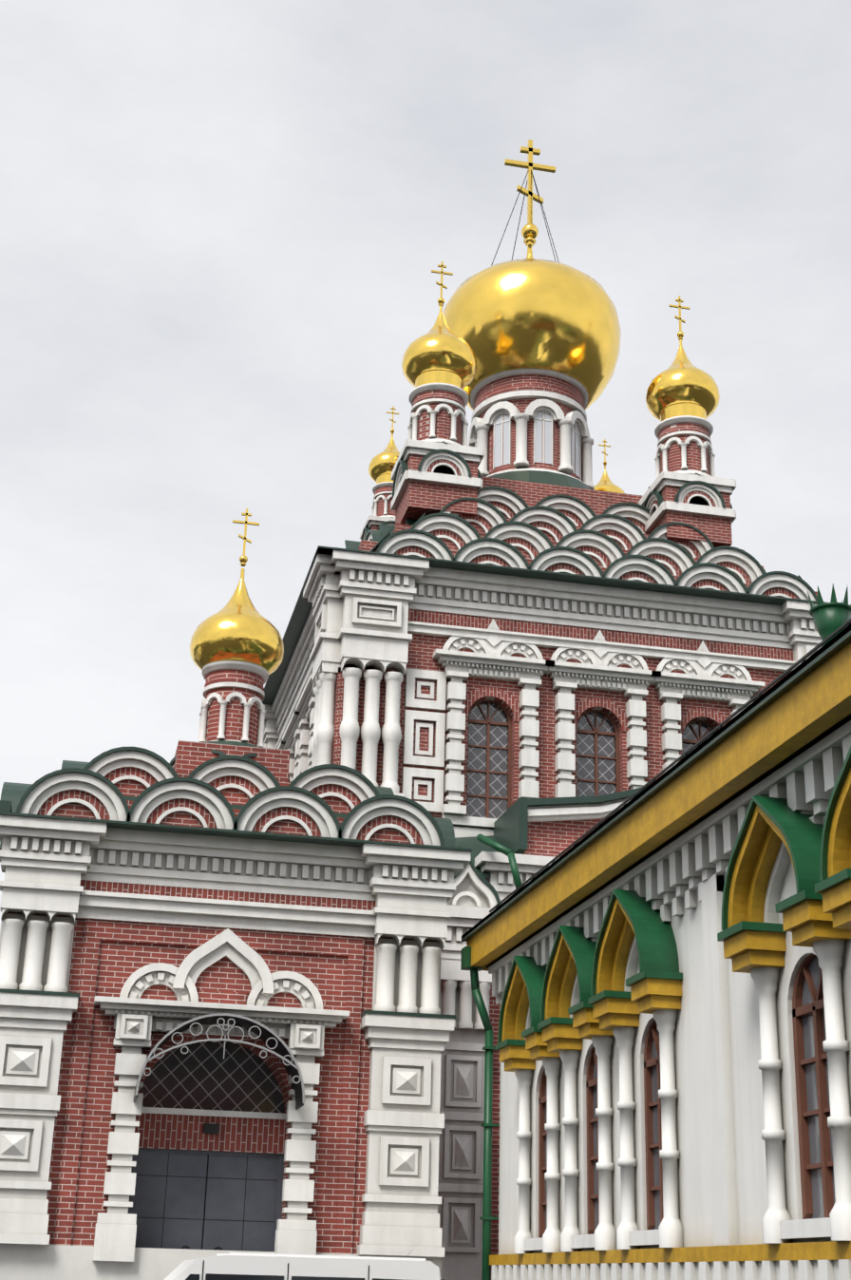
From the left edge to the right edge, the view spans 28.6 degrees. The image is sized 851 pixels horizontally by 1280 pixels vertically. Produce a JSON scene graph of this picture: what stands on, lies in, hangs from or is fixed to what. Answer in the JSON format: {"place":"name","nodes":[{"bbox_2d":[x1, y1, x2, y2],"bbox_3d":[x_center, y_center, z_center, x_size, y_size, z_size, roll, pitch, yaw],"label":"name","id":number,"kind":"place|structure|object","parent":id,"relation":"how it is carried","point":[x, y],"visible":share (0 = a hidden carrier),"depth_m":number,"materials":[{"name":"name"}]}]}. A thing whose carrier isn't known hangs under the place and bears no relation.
{"place":"outdoors","nodes":[
{"label":"outdoors","id":0,"kind":"place"},
{"bbox_2d":[0,508,472,1279],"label":"church porch","id":1,"kind":"object","parent":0,"point":[226,1025],"visible":1,"depth_m":26.49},
{"bbox_2d":[0,0,850,930],"label":"sky","id":2,"kind":"structure","parent":0,"point":[225,225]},
{"bbox_2d":[438,786,647,1279],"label":"church wall","id":3,"kind":"structure","parent":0,"point":[529,838],"depth_m":32.35,"materials":[{"name":"white paint"}]},
{"bbox_3d":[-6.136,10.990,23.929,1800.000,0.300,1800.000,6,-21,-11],"label":"ground","id":4,"kind":"structure","parent":0,"visible":0},
{"bbox_2d":[163,1242,444,1279],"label":"van","id":5,"kind":"object","parent":4,"relation":"on","point":[239,1266],"visible":1,"depth_m":22.45,"materials":[{"name":"white metal"}]},
{"bbox_2d":[262,476,850,878],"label":"church","id":6,"kind":"structure","parent":4,"relation":"on","point":[494,659],"depth_m":38.72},
{"bbox_2d":[360,139,736,547],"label":"church domes","id":7,"kind":"structure","parent":6,"relation":"on","point":[519,357],"depth_m":46.38,"materials":[{"name":"gold metal"}]},
{"bbox_2d":[460,617,850,1279],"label":"white building","id":8,"kind":"structure","parent":4,"relation":"on","point":[664,960],"depth_m":18.41,"materials":[{"name":"paint"}]},
{"bbox_2d":[805,584,850,646],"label":"finial","id":9,"kind":"object","parent":8,"relation":"on","point":[832,616],"visible":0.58,"depth_m":17.36,"materials":[{"name":"green metal"}]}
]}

